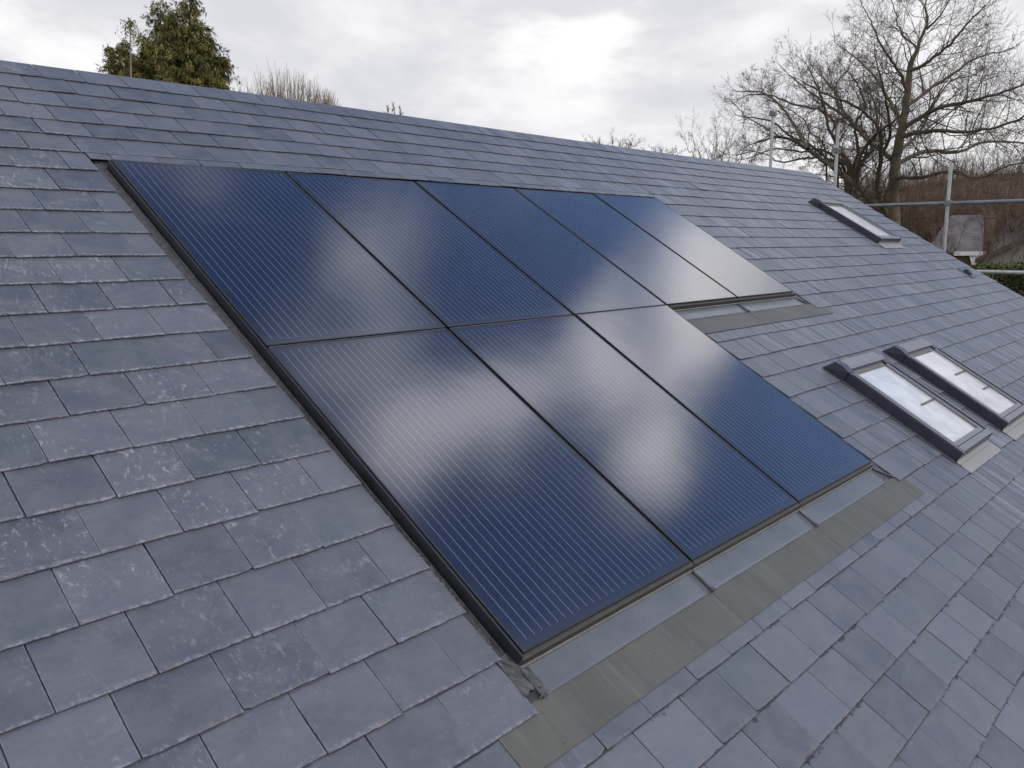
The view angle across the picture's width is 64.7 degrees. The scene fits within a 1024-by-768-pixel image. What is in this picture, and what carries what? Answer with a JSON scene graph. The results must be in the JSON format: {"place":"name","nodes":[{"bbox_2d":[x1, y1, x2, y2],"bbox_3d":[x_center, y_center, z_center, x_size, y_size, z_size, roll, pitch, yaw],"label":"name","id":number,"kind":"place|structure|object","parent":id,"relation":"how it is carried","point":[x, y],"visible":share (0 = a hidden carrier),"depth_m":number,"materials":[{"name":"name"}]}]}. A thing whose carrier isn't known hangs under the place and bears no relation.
{"place":"outdoors","nodes":[
{"label":"outdoors","id":0,"kind":"place"},
{"bbox_2d":[0,60,1023,767],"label":"slate roofed house","id":1,"kind":"structure","parent":0,"point":[216,548],"depth_m":2.99,"materials":[{"name":"grey stone"}]},
{"bbox_2d":[111,159,445,348],"bbox_3d":[-1.177,-0.690,4.026,0.982,0.042,1.617,-11,45,-46],"label":"solar panel","id":2,"kind":"object","parent":1,"relation":"attached to","point":[280,258],"visible":0.83,"depth_m":3.94,"materials":[{"name":"blue glass"}]},
{"bbox_2d":[286,172,571,329],"bbox_3d":[-0.498,-0.815,4.751,0.982,0.041,1.616,-10,45,-46],"label":"solar panel","id":3,"kind":"object","parent":1,"relation":"attached to","point":[445,267],"visible":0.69,"depth_m":4.67,"materials":[{"name":"blue glass"}]},
{"bbox_2d":[268,329,689,653],"bbox_3d":[-0.149,0.291,3.234,0.982,0.042,1.616,-11,45,-46],"label":"solar panel","id":4,"kind":"object","parent":1,"relation":"on","point":[535,530],"visible":0.84,"depth_m":3.13,"materials":[{"name":"blue glass"}]},
{"bbox_2d":[415,181,665,315],"bbox_3d":[0.180,-0.943,5.474,0.982,0.040,1.616,-11,45,-46],"label":"solar panel","id":5,"kind":"object","parent":1,"relation":"attached to","point":[572,273],"visible":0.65,"depth_m":5.40,"materials":[{"name":"blue glass"}]},
{"bbox_2d":[449,315,796,561],"bbox_3d":[0.530,0.163,3.957,0.982,0.040,1.616,-11,45,-46],"label":"solar panel","id":6,"kind":"object","parent":1,"relation":"on","point":[687,484],"visible":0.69,"depth_m":3.86,"materials":[{"name":"blue glass"}]},
{"bbox_2d":[515,189,735,305],"bbox_3d":[0.859,-1.070,6.197,0.982,0.040,1.616,-11,45,-46],"label":"solar panel","id":7,"kind":"object","parent":1,"relation":"on","point":[664,274],"visible":0.77,"depth_m":6.13,"materials":[{"name":"blue glass"}]},
{"bbox_2d":[593,194,792,297],"bbox_3d":[1.539,-1.199,6.919,0.982,0.040,1.617,-11,45,-46],"label":"solar panel","id":8,"kind":"object","parent":1,"relation":"on","point":[737,275],"visible":0.84,"depth_m":6.86,"materials":[{"name":"blue glass"}]},
{"bbox_2d":[575,305,870,502],"bbox_3d":[1.210,0.034,4.679,0.982,0.040,1.616,-11,45,-46],"label":"solar panel","id":9,"kind":"object","parent":1,"relation":"on","point":[792,449],"visible":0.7,"depth_m":4.60,"materials":[{"name":"blue glass"}]},
{"bbox_2d":[0,0,1023,188],"label":"sky","id":10,"kind":"structure","parent":0,"point":[564,69],"materials":[{"name":"white"}]},
{"bbox_2d":[874,173,1023,219],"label":"hill","id":11,"kind":"structure","parent":0,"point":[978,190],"depth_m":84.09,"materials":[{"name":"brown plant"}]},
{"bbox_2d":[843,139,1023,242],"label":"woodland scrub","id":12,"kind":"object","parent":11,"relation":"on","point":[924,225],"visible":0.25,"depth_m":46.88,"materials":[{"name":"brown plant"}]},
{"label":"ground","id":13,"kind":"structure","parent":0,"visible":0},
{"bbox_2d":[115,17,140,76],"bbox_3d":[-7.942,-1.492,17.798,0.524,12.475,0.622,-5,11,-24],"label":"thin sapling","id":14,"kind":"object","parent":13,"relation":"on","point":[131,24],"visible":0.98,"depth_m":16.83,"materials":[{"name":"grey plant"}]},
{"bbox_2d":[95,0,242,90],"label":"conifer tree","id":15,"kind":"object","parent":13,"relation":"on","point":[171,52],"visible":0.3,"depth_m":18.03,"materials":[{"name":"green plant"}]},
{"bbox_2d":[236,57,342,105],"bbox_3d":[-6.876,-3.321,25.951,3.287,13.338,3.401,0,10,4],"label":"willow bush","id":16,"kind":"object","parent":13,"relation":"on","point":[314,99],"visible":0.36,"depth_m":24.74,"materials":[{"name":"brown plant"}]},
{"bbox_2d":[385,102,404,114],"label":"bare tree","id":17,"kind":"object","parent":13,"relation":"on","point":[394,110],"visible":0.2,"depth_m":39.64,"materials":[{"name":"plant"}]},
{"bbox_2d":[583,130,645,147],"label":"bare tree","id":18,"kind":"object","parent":13,"relation":"on","point":[630,144],"visible":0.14,"depth_m":43.15,"materials":[{"name":"grey plant"}]},
{"bbox_2d":[642,144,685,154],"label":"bare tree","id":19,"kind":"object","parent":13,"relation":"on","point":[666,149],"visible":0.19,"depth_m":44.56,"materials":[{"name":"plant"}]},
{"bbox_2d":[675,110,744,160],"bbox_3d":[9.498,-5.897,38.513,4.033,14.026,2.075,-4,10,-18],"label":"bare tree","id":20,"kind":"object","parent":13,"relation":"on","point":[716,142],"visible":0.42,"depth_m":37.40,"materials":[{"name":"plant"}]},
{"bbox_2d":[696,109,767,162],"bbox_3d":[9.305,-4.952,34.700,3.213,13.444,2.136,4,11,25],"label":"bare tree","id":21,"kind":"object","parent":13,"relation":"on","point":[732,144],"visible":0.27,"depth_m":33.76,"materials":[{"name":"grey plant"}]},
{"bbox_2d":[720,46,886,202],"bbox_3d":[10.383,-5.103,30.387,6.641,15.179,5.417,8,13,42],"label":"bare oak tree","id":22,"kind":"object","parent":13,"relation":"on","point":[826,153],"visible":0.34,"depth_m":29.28,"materials":[{"name":"brown plant"}]},
{"bbox_2d":[708,0,1023,225],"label":"bare oak tree","id":23,"kind":"object","parent":13,"relation":"on","point":[895,162],"visible":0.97,"depth_m":24.59,"materials":[{"name":"brown plant"}]},
{"bbox_2d":[814,145,946,221],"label":"bare tree","id":24,"kind":"object","parent":13,"relation":"on","point":[901,185],"visible":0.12,"depth_m":46.63,"materials":[{"name":"brown plant"}]},
{"bbox_2d":[840,174,925,233],"bbox_3d":[13.192,-2.787,30.201,3.756,10.639,1.843,2,10,14],"label":"bare tree","id":25,"kind":"object","parent":13,"relation":"on","point":[900,211],"visible":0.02,"depth_m":29.25,"materials":[{"name":"brown plant"}]},
{"bbox_2d":[768,109,1023,274],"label":"scaffold","id":26,"kind":"object","parent":13,"relation":"on","point":[947,202],"visible":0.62,"depth_m":12.51,"materials":[{"name":"grey metal"}]},
{"bbox_2d":[900,210,941,244],"bbox_3d":[14.167,-1.921,29.831,2.075,9.050,3.251,40,41,75],"label":"bare tree","id":27,"kind":"object","parent":13,"relation":"on","point":[927,226],"visible":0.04,"depth_m":29.18,"materials":[{"name":"brown plant"}]},
{"bbox_2d":[910,192,971,256],"bbox_3d":[17.131,-2.853,32.881,2.856,9.834,1.704,-2,10,-9],"label":"bare tree","id":28,"kind":"object","parent":13,"relation":"on","point":[935,237],"visible":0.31,"depth_m":32.41,"materials":[{"name":"brown plant"}]},
{"bbox_2d":[872,152,1019,239],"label":"bare tree","id":29,"kind":"object","parent":13,"relation":"on","point":[937,198],"visible":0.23,"depth_m":46.38,"materials":[{"name":"brown plant"}]},
{"bbox_2d":[932,211,996,268],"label":"slate cottage","id":30,"kind":"structure","parent":13,"relation":"on","point":[969,254],"depth_m":36.41,"materials":[{"name":"white paint"}]},
{"bbox_2d":[909,144,1023,229],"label":"bare tree","id":31,"kind":"object","parent":13,"relation":"on","point":[977,184],"visible":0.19,"depth_m":47.20,"materials":[{"name":"brown plant"}]},
{"bbox_2d":[924,190,1013,269],"bbox_3d":[17.002,-2.446,30.748,2.808,9.742,2.696,8,13,42],"label":"bare tree","id":32,"kind":"object","parent":13,"relation":"on","point":[983,256],"visible":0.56,"depth_m":29.45,"materials":[{"name":"brown plant"}]},
{"bbox_2d":[963,113,1023,252],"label":"bare tree","id":33,"kind":"object","parent":13,"relation":"on","point":[993,197],"visible":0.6,"depth_m":36.73,"materials":[{"name":"brown plant"}]},
{"bbox_2d":[974,260,1023,296],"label":"evergreen hedge","id":34,"kind":"object","parent":13,"relation":"on","point":[1015,284],"visible":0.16,"depth_m":20.46,"materials":[{"name":"green plant"}]},
{"bbox_2d":[975,237,1023,282],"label":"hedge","id":35,"kind":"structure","parent":13,"relation":"on","point":[1007,253],"depth_m":32.07,"materials":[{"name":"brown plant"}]},
{"bbox_2d":[976,217,1023,264],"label":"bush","id":36,"kind":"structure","parent":13,"relation":"on","point":[1009,233],"depth_m":43.46,"materials":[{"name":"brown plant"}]},
{"bbox_2d":[977,184,1023,288],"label":"bare tree","id":37,"kind":"object","parent":13,"relation":"on","point":[1013,250],"visible":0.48,"depth_m":30.04,"materials":[{"name":"brown plant"}]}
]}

